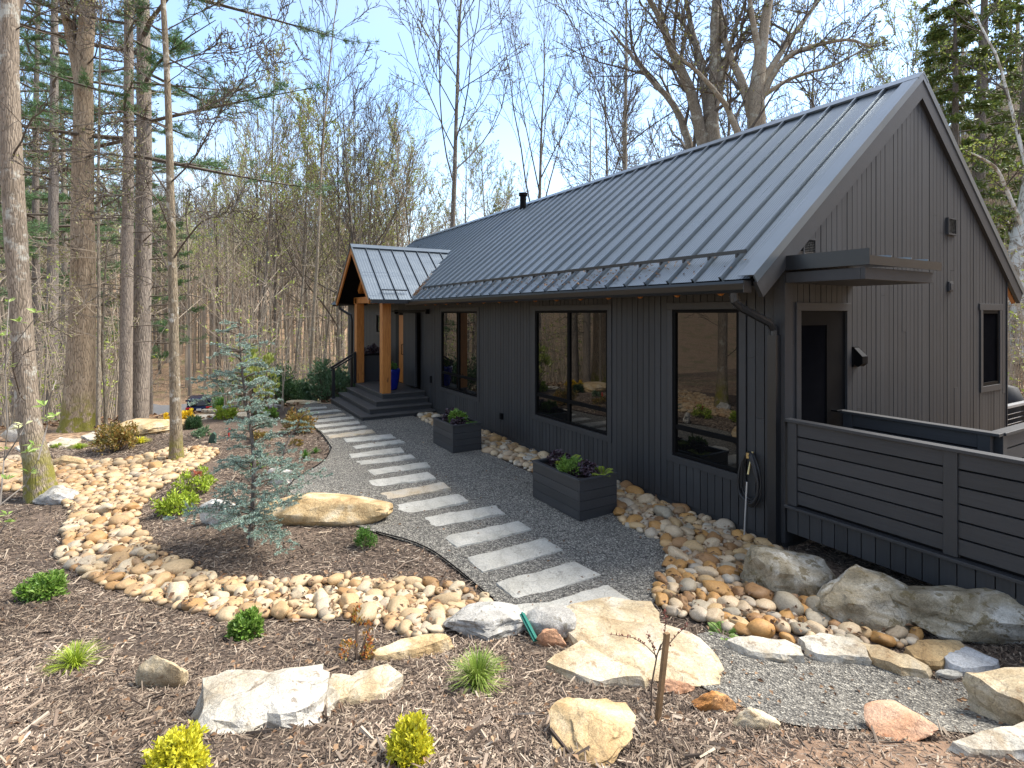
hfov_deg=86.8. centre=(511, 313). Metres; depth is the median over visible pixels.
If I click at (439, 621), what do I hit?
river cobble
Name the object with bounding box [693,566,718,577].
river cobble
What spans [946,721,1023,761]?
boulder
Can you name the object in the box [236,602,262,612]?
river cobble
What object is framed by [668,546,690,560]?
river cobble
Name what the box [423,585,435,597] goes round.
river cobble
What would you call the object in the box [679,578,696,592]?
river cobble
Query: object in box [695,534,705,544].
river cobble
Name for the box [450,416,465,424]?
heuchera
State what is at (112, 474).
river cobble
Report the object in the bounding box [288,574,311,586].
river cobble
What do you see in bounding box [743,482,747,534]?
hose wand
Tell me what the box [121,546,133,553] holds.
river cobble
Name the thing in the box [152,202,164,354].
bare tree
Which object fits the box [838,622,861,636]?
river cobble
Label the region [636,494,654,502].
river cobble
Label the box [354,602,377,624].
river cobble
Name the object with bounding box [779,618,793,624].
river cobble
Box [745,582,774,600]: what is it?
river cobble
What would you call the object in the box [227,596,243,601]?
river cobble
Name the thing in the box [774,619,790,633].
river cobble
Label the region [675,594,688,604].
river cobble
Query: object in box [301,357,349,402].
rhododendron
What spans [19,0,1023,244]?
sky
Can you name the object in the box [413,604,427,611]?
river cobble
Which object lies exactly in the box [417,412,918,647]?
strip cobbles
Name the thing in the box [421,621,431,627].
river cobble
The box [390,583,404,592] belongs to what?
river cobble
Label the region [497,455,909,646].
drip strip
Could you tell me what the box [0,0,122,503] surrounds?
leaning tree
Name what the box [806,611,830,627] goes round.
river cobble
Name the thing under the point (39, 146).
bare tree
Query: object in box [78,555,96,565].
river cobble
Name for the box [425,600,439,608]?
river cobble
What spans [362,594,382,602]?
river cobble
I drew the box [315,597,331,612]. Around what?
river cobble
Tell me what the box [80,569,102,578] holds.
river cobble
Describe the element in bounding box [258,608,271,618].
river cobble
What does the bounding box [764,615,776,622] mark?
river cobble
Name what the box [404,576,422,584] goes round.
river cobble
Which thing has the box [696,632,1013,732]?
gravel landing
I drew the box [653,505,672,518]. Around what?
river cobble
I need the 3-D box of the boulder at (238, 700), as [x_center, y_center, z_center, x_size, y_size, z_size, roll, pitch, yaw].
[-1.236,1.998,2.687,0.736,0.325,0.458,0,0,-15]
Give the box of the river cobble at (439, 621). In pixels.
[434,617,445,627]
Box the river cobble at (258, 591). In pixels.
[253,587,269,596]
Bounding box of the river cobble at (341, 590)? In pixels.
[337,587,349,593]
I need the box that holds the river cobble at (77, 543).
[67,539,85,547]
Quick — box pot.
[391,368,399,389]
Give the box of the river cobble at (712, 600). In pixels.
[707,598,716,603]
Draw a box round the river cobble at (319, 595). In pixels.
[313,590,328,604]
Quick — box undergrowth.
[0,38,1023,426]
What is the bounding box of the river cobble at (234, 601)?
[223,599,240,606]
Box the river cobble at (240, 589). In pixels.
[233,586,247,596]
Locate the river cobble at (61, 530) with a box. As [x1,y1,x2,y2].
[58,524,79,533]
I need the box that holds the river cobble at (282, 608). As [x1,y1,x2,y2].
[270,601,289,619]
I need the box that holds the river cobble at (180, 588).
[165,581,189,602]
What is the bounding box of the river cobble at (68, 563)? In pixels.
[63,556,81,569]
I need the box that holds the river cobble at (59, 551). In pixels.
[54,545,68,558]
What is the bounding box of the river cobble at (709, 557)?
[695,553,719,564]
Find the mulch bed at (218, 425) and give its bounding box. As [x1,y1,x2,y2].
[0,407,1023,767]
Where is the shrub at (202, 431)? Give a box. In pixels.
[190,425,211,438]
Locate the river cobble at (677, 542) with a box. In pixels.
[672,537,687,548]
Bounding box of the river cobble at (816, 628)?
[806,620,828,633]
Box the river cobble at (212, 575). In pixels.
[205,571,216,579]
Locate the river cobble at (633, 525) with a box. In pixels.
[629,522,645,528]
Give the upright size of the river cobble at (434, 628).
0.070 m
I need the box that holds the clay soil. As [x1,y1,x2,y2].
[690,740,1023,767]
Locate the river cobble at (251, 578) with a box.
[246,575,257,582]
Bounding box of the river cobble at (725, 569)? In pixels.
[716,565,739,575]
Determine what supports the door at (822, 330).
in the house
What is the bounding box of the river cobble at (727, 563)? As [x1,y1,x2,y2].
[719,562,735,567]
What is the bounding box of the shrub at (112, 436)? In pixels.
[87,420,140,454]
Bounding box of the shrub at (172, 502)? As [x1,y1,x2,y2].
[148,487,200,517]
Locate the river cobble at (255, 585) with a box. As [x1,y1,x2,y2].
[246,581,258,590]
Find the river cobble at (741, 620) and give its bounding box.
[729,615,748,623]
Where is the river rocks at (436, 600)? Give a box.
[0,432,921,637]
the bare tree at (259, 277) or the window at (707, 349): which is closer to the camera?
the window at (707, 349)
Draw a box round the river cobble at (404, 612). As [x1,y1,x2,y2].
[398,607,422,617]
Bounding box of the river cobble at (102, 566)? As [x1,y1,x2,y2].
[93,563,107,569]
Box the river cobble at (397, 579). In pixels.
[391,576,406,583]
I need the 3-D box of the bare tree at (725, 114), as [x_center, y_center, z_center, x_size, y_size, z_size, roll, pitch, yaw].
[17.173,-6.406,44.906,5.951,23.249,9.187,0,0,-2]
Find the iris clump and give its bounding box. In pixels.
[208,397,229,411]
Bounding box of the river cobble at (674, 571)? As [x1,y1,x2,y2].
[665,567,681,577]
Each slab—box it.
[517,602,552,611]
[545,640,648,688]
[563,615,723,686]
[566,597,660,622]
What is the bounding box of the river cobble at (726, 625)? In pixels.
[721,621,734,630]
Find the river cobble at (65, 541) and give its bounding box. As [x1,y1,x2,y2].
[62,537,74,544]
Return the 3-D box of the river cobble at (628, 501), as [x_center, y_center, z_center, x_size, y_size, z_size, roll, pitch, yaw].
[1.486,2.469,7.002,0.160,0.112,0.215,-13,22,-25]
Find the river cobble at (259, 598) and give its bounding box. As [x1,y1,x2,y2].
[252,596,264,601]
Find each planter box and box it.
[364,353,379,381]
[432,416,481,452]
[532,455,617,520]
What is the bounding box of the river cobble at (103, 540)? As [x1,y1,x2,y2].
[97,539,111,543]
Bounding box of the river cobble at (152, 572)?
[146,568,164,577]
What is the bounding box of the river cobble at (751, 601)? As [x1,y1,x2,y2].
[740,596,756,606]
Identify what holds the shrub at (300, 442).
on the mulch bed at (218, 425)
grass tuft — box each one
[37,638,111,675]
[50,442,68,447]
[66,442,87,448]
[136,436,150,443]
[302,450,311,457]
[445,642,508,697]
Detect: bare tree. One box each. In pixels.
[0,26,101,283]
[0,38,104,286]
[0,76,47,256]
[0,165,164,420]
[0,179,69,298]
[0,191,59,381]
[0,197,44,389]
[0,217,43,305]
[1,249,59,314]
[2,160,120,376]
[21,0,161,172]
[21,30,122,202]
[23,135,121,306]
[94,173,119,265]
[95,212,167,323]
[96,164,207,322]
[96,207,119,351]
[100,173,164,372]
[118,204,201,373]
[152,183,193,274]
[152,188,194,347]
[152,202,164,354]
[159,168,209,340]
[164,203,212,293]
[174,111,258,402]
[175,170,232,270]
[178,191,229,319]
[179,250,262,311]
[181,189,231,337]
[183,158,309,352]
[192,236,262,330]
[195,198,242,358]
[196,175,265,360]
[196,200,280,340]
[198,217,229,362]
[207,104,347,375]
[211,70,297,361]
[212,209,242,298]
[217,159,325,366]
[218,217,296,342]
[218,224,277,309]
[219,199,323,351]
[223,91,322,368]
[227,70,422,370]
[233,0,392,386]
[236,148,342,380]
[240,212,289,368]
[241,201,313,373]
[251,179,377,368]
[260,190,347,378]
[260,193,337,371]
[264,136,340,393]
[264,182,321,353]
[277,177,336,354]
[277,200,333,360]
[278,221,323,376]
[280,221,322,361]
[281,154,359,349]
[283,241,298,352]
[285,83,419,257]
[287,239,347,352]
[289,153,364,387]
[292,18,447,254]
[300,119,457,325]
[300,158,365,368]
[302,149,405,279]
[304,124,400,359]
[304,126,416,265]
[305,243,344,341]
[324,58,430,244]
[328,215,356,355]
[345,173,393,369]
[346,89,438,246]
[380,0,531,227]
[385,158,446,246]
[405,106,518,237]
[431,142,516,229]
[454,0,598,201]
[471,160,541,214]
[484,183,513,215]
[501,168,529,208]
[510,32,649,183]
[531,30,662,187]
[535,0,773,169]
[542,131,652,190]
[565,77,679,181]
[565,82,692,187]
[606,0,829,171]
[620,97,691,166]
[635,126,681,162]
[656,77,745,153]
[668,0,904,150]
[702,99,744,135]
[720,73,798,137]
[766,11,877,121]
[813,11,922,105]
[890,0,990,102]
[931,27,1015,163]
[960,43,999,135]
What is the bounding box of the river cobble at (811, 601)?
[806,596,820,612]
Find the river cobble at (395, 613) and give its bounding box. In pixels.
[383,611,397,619]
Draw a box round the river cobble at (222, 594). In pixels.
[213,591,229,598]
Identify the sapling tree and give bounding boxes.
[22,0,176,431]
[47,240,162,424]
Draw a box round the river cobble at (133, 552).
[129,547,143,556]
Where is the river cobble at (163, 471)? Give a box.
[153,468,172,474]
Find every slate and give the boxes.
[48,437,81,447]
[81,432,96,440]
[195,414,216,419]
[223,411,269,416]
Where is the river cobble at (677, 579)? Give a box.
[674,576,683,583]
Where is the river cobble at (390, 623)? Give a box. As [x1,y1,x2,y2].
[384,616,399,630]
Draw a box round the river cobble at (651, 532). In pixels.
[644,527,657,537]
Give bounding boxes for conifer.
[184,414,204,429]
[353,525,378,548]
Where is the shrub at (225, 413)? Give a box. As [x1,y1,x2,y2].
[213,404,238,419]
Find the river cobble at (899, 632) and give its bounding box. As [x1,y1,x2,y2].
[885,625,908,639]
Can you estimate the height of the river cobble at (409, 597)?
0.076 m
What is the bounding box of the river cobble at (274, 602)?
[270,598,287,609]
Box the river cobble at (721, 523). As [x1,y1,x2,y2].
[713,518,735,529]
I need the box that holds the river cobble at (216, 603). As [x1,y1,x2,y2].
[209,601,223,608]
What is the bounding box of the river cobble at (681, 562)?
[672,559,687,568]
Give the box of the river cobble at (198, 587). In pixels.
[190,581,205,593]
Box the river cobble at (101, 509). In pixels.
[95,503,112,513]
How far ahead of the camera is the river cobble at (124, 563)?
5.27 m
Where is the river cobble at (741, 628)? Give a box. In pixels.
[733,622,752,635]
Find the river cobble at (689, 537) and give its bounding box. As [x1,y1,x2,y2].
[683,535,693,539]
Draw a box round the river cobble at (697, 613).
[689,605,706,621]
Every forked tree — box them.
[544,0,785,149]
[634,0,898,133]
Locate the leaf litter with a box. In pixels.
[0,98,1018,429]
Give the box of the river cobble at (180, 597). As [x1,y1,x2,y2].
[176,595,188,600]
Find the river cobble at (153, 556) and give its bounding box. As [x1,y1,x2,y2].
[142,553,158,561]
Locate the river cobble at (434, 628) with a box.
[425,624,444,633]
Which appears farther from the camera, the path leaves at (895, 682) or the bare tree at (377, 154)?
the bare tree at (377, 154)
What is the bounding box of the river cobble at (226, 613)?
[215,605,237,621]
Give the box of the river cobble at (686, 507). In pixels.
[672,503,690,512]
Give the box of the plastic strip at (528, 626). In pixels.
[520,612,537,641]
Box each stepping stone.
[302,406,326,409]
[306,409,340,413]
[310,416,354,422]
[312,413,345,417]
[314,421,359,427]
[320,425,367,432]
[325,429,374,437]
[344,434,395,442]
[349,447,403,457]
[353,440,404,448]
[356,454,415,464]
[368,462,430,474]
[369,472,435,485]
[380,482,450,498]
[398,494,468,511]
[425,505,504,525]
[446,521,531,547]
[468,538,562,572]
[496,561,600,597]
[551,585,629,605]
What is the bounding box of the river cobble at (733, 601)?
[717,595,738,607]
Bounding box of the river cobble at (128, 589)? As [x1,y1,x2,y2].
[123,581,143,593]
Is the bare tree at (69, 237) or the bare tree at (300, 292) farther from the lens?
the bare tree at (300, 292)
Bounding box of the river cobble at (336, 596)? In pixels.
[329,593,339,603]
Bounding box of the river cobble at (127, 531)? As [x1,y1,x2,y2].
[116,526,135,537]
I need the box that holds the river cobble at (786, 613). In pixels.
[779,610,794,618]
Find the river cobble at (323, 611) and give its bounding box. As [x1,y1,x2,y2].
[318,607,332,618]
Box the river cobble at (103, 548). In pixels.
[98,543,114,554]
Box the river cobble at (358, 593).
[356,591,365,598]
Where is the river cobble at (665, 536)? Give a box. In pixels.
[660,533,672,540]
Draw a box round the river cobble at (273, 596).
[266,593,279,600]
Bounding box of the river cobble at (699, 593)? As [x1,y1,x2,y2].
[695,588,706,600]
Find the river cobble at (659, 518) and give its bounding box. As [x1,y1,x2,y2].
[655,516,664,520]
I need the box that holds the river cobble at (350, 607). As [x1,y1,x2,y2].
[346,603,362,616]
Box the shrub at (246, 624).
[224,605,266,641]
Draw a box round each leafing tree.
[159,202,221,320]
[164,18,334,354]
[183,126,271,378]
[257,89,362,379]
[301,97,378,401]
[307,210,344,354]
[342,155,437,246]
[365,101,450,246]
[852,0,959,91]
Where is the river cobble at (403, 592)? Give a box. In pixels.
[396,589,412,595]
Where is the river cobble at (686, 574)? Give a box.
[682,572,695,580]
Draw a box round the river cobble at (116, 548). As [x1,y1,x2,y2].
[107,545,125,553]
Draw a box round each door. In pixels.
[392,309,428,386]
[399,315,402,382]
[795,302,851,426]
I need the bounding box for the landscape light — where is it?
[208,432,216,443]
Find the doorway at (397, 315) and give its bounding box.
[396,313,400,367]
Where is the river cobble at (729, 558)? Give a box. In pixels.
[718,555,735,562]
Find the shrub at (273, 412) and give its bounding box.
[254,406,279,417]
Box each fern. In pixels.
[555,454,584,467]
[592,466,613,476]
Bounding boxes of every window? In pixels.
[376,312,379,334]
[440,307,478,401]
[532,304,611,442]
[667,301,746,484]
[979,304,1002,392]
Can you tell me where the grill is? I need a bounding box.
[1008,385,1023,425]
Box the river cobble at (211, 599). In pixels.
[205,596,218,603]
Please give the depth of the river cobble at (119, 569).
5.13 m
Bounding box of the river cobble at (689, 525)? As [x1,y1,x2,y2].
[683,523,694,529]
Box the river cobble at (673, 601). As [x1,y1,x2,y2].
[669,597,682,609]
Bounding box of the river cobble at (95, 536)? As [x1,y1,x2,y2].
[84,530,107,543]
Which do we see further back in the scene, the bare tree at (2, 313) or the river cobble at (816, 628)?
the bare tree at (2, 313)
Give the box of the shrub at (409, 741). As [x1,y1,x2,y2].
[383,709,435,767]
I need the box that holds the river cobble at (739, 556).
[734,553,745,562]
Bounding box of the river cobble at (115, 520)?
[108,515,130,525]
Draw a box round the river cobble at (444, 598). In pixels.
[433,592,460,604]
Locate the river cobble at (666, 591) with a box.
[663,589,675,600]
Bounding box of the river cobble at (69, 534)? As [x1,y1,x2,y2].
[62,532,75,539]
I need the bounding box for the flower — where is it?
[191,470,202,477]
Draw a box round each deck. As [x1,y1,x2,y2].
[784,409,1023,605]
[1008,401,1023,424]
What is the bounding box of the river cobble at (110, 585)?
[104,581,119,590]
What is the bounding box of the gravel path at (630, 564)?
[288,403,665,604]
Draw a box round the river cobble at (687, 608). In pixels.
[682,605,690,613]
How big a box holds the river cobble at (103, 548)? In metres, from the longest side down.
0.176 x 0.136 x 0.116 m
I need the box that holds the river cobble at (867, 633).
[861,626,871,638]
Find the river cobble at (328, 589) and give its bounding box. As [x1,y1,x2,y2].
[324,585,337,594]
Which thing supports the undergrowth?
on the ground
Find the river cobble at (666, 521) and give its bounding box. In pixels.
[659,519,671,524]
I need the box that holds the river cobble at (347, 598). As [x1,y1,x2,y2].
[339,593,358,608]
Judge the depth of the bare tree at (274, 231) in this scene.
29.72 m
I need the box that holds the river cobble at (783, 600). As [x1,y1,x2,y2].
[772,591,803,616]
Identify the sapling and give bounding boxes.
[0,297,59,533]
[610,609,687,713]
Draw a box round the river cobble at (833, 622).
[828,619,840,626]
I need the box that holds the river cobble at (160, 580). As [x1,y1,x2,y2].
[148,572,171,587]
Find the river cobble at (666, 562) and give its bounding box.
[662,555,675,566]
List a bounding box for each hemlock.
[910,0,1023,225]
[917,0,1023,243]
[921,40,998,189]
[959,0,1023,187]
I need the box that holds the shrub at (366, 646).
[338,605,375,661]
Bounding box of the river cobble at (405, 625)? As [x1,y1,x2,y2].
[397,619,412,634]
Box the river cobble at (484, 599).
[478,597,492,601]
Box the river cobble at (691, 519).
[682,515,696,524]
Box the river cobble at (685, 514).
[679,513,693,516]
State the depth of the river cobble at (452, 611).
4.32 m
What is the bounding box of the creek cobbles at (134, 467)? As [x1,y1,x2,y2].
[0,445,488,637]
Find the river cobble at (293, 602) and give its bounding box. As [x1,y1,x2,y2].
[288,599,303,609]
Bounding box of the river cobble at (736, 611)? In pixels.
[723,607,741,616]
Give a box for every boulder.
[1,423,18,441]
[32,485,78,504]
[52,455,86,464]
[120,418,185,435]
[190,664,339,734]
[199,499,237,524]
[246,492,392,526]
[264,467,291,484]
[330,664,402,705]
[443,601,527,640]
[526,605,576,638]
[549,697,635,766]
[740,545,835,596]
[815,564,916,630]
[864,700,938,741]
[892,585,1023,644]
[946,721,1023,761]
[962,667,1023,724]
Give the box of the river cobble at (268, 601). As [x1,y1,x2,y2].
[259,598,272,608]
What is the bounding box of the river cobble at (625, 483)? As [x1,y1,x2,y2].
[620,480,632,487]
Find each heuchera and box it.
[364,343,379,353]
[441,407,454,420]
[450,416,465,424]
[547,449,570,466]
[569,459,599,477]
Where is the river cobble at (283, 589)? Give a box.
[279,586,290,595]
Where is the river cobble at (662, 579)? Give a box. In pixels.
[654,571,667,583]
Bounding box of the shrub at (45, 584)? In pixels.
[11,568,69,603]
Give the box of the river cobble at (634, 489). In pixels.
[625,485,643,493]
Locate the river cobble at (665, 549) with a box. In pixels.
[663,545,674,553]
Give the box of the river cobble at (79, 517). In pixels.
[73,513,90,520]
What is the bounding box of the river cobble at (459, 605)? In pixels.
[447,602,465,608]
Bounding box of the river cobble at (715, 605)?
[707,603,724,610]
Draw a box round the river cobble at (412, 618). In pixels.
[405,613,421,626]
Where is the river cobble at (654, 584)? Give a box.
[652,581,666,588]
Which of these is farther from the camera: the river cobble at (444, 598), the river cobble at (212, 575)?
the river cobble at (212, 575)
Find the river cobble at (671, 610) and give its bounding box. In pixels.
[666,605,679,617]
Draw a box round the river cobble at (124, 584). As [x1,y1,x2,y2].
[115,577,136,589]
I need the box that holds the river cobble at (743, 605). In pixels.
[737,600,753,617]
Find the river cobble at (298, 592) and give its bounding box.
[288,586,306,599]
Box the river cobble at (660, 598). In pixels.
[655,592,667,606]
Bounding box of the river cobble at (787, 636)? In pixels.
[779,632,795,643]
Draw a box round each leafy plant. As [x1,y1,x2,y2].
[391,361,397,369]
[448,408,467,422]
[555,453,584,474]
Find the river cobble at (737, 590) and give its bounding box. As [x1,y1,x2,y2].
[732,586,749,596]
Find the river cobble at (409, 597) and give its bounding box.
[404,594,416,602]
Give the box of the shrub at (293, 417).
[280,407,317,434]
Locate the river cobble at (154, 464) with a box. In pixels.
[148,461,162,468]
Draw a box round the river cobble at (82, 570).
[76,565,95,575]
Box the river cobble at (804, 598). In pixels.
[798,595,807,604]
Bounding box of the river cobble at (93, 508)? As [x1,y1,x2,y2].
[89,505,100,512]
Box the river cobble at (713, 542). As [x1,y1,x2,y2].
[703,537,720,547]
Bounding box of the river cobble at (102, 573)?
[97,571,112,577]
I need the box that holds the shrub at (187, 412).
[182,408,194,418]
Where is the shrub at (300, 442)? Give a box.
[288,437,303,445]
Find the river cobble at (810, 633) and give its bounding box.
[805,631,815,635]
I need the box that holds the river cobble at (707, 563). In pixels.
[703,560,716,568]
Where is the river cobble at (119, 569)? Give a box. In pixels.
[112,567,128,572]
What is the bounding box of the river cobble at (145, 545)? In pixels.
[132,543,146,549]
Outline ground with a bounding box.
[0,66,1023,450]
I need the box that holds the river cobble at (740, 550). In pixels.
[733,548,747,554]
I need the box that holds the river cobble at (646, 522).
[640,519,648,526]
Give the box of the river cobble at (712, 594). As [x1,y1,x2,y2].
[706,591,720,600]
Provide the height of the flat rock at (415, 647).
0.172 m
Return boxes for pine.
[0,0,167,415]
[0,0,223,422]
[0,1,221,416]
[0,9,163,424]
[0,227,30,339]
[20,0,345,422]
[20,0,379,418]
[59,65,210,413]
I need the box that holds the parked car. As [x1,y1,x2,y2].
[185,394,212,412]
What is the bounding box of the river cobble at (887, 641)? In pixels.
[870,630,896,647]
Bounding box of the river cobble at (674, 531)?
[664,525,682,538]
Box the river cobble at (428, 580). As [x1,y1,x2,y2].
[423,576,438,588]
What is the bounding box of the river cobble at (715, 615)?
[706,608,724,624]
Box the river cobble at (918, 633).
[909,626,923,639]
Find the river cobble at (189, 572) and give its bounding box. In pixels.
[176,569,196,577]
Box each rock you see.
[135,655,187,688]
[201,409,216,412]
[266,404,280,408]
[286,400,321,404]
[369,633,453,660]
[536,629,566,646]
[657,678,694,694]
[690,690,735,711]
[723,636,805,662]
[732,707,780,731]
[797,633,871,665]
[861,642,932,678]
[903,639,964,670]
[935,669,962,679]
[944,646,999,676]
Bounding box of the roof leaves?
[413,252,745,295]
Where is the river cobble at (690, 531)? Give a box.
[680,526,694,535]
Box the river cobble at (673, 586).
[667,582,679,593]
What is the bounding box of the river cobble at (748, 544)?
[742,541,754,547]
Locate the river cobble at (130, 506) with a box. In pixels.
[123,502,139,510]
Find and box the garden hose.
[737,451,761,507]
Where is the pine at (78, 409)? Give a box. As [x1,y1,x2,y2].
[22,0,175,432]
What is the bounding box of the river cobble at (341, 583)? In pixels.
[337,579,349,587]
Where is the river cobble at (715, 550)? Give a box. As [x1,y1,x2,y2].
[704,547,721,555]
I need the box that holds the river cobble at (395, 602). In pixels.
[387,595,409,615]
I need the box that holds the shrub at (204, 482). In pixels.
[171,463,218,494]
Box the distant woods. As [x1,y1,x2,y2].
[0,0,1019,395]
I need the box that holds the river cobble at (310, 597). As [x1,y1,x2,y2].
[299,594,313,602]
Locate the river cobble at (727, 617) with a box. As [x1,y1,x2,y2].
[724,612,731,618]
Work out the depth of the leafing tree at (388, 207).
41.67 m
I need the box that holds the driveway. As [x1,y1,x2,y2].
[153,404,186,415]
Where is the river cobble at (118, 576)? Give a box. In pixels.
[104,571,125,581]
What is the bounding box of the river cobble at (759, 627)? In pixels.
[747,618,774,638]
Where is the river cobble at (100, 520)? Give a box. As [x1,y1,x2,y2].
[90,516,107,524]
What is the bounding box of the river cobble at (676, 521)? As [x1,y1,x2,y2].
[670,517,682,526]
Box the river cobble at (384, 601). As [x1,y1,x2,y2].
[379,597,389,609]
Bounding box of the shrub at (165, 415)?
[163,412,168,418]
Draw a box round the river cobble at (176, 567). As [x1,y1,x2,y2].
[159,559,194,576]
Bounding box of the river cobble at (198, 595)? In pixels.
[195,593,206,598]
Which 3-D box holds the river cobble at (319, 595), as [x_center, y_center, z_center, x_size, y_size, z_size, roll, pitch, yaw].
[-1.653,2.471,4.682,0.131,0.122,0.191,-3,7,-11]
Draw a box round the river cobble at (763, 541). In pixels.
[754,537,783,549]
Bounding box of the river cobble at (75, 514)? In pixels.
[66,511,86,519]
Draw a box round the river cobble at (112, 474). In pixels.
[104,472,123,478]
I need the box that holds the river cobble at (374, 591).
[365,589,383,594]
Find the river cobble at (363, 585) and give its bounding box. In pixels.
[356,580,372,591]
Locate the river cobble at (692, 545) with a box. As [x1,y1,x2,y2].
[680,540,704,552]
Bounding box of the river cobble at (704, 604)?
[692,599,710,609]
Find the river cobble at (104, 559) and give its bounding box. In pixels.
[96,555,110,563]
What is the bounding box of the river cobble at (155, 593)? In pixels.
[143,588,163,597]
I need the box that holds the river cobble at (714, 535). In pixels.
[706,531,723,542]
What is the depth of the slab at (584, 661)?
3.36 m
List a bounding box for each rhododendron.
[200,380,248,411]
[256,359,308,405]
[270,378,321,405]
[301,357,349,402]
[328,370,354,395]
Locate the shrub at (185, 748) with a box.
[140,719,213,767]
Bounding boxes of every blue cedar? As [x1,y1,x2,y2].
[163,319,332,555]
[258,399,318,472]
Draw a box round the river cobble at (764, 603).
[756,598,776,610]
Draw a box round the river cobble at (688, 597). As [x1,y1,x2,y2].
[683,591,695,601]
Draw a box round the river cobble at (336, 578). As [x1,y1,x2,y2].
[327,573,343,586]
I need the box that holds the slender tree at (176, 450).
[9,0,311,459]
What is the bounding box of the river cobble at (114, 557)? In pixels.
[106,552,129,565]
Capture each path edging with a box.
[287,428,331,491]
[376,531,492,597]
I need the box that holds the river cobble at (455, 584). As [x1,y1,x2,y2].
[449,580,464,589]
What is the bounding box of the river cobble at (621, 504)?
[617,499,626,509]
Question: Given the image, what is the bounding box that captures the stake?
[654,631,669,722]
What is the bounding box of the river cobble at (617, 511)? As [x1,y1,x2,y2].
[613,507,625,515]
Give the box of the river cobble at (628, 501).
[620,498,633,506]
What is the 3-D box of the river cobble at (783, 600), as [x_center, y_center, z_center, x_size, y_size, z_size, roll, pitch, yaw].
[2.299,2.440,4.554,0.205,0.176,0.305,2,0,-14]
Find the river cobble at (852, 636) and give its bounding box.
[845,634,863,642]
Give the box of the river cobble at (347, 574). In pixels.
[342,571,351,579]
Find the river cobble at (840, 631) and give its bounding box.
[833,629,847,635]
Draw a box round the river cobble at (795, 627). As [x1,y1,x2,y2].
[790,622,810,634]
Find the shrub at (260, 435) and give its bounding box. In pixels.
[249,430,271,440]
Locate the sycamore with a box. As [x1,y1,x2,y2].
[907,0,1023,363]
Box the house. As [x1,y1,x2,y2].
[330,71,1023,547]
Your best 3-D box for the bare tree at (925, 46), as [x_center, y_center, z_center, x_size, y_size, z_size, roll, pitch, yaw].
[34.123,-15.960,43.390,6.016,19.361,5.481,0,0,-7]
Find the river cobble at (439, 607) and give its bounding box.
[428,605,445,613]
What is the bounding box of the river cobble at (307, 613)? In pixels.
[296,607,316,618]
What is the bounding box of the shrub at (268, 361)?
[230,344,279,415]
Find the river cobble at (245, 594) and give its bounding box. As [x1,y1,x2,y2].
[241,591,253,599]
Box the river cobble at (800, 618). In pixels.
[798,616,807,621]
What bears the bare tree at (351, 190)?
on the ground
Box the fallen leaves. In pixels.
[0,430,1022,767]
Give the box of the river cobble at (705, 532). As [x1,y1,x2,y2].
[694,529,708,535]
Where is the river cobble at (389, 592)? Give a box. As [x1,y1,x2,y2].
[384,588,396,596]
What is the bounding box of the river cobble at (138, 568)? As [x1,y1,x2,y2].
[130,562,148,574]
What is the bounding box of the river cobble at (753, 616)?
[746,612,764,620]
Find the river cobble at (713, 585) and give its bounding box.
[702,580,734,596]
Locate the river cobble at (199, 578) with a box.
[189,574,207,585]
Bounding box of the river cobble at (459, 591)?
[450,588,462,595]
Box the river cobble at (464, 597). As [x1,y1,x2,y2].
[461,593,474,599]
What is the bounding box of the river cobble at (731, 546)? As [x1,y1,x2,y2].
[723,542,737,550]
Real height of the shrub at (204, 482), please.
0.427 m
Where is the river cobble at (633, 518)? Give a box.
[626,514,642,522]
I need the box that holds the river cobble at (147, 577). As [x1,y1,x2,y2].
[138,574,151,580]
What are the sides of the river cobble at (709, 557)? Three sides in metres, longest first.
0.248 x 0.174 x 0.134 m
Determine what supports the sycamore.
on the ground
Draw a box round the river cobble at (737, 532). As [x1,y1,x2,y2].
[731,529,742,540]
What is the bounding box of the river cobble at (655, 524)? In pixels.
[649,520,660,528]
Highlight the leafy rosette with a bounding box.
[708,621,736,640]
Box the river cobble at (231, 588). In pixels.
[224,583,245,594]
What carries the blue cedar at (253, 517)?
on the mulch bed at (218, 425)
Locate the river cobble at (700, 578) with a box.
[697,575,714,582]
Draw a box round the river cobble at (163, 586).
[160,582,171,590]
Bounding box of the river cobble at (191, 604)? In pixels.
[181,598,206,611]
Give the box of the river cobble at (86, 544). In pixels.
[80,540,94,549]
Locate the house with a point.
(874, 273)
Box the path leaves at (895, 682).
[302,430,969,715]
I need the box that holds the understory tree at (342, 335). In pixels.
[333,313,347,370]
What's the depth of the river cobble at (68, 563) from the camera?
5.42 m
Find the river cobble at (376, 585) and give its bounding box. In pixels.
[370,577,386,588]
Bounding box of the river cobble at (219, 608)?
[216,605,223,614]
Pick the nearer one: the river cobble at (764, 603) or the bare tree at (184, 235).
the river cobble at (764, 603)
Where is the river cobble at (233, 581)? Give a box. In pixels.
[223,579,237,587]
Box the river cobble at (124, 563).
[118,559,132,567]
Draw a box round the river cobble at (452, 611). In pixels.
[446,608,458,617]
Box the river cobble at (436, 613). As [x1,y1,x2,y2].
[426,609,446,624]

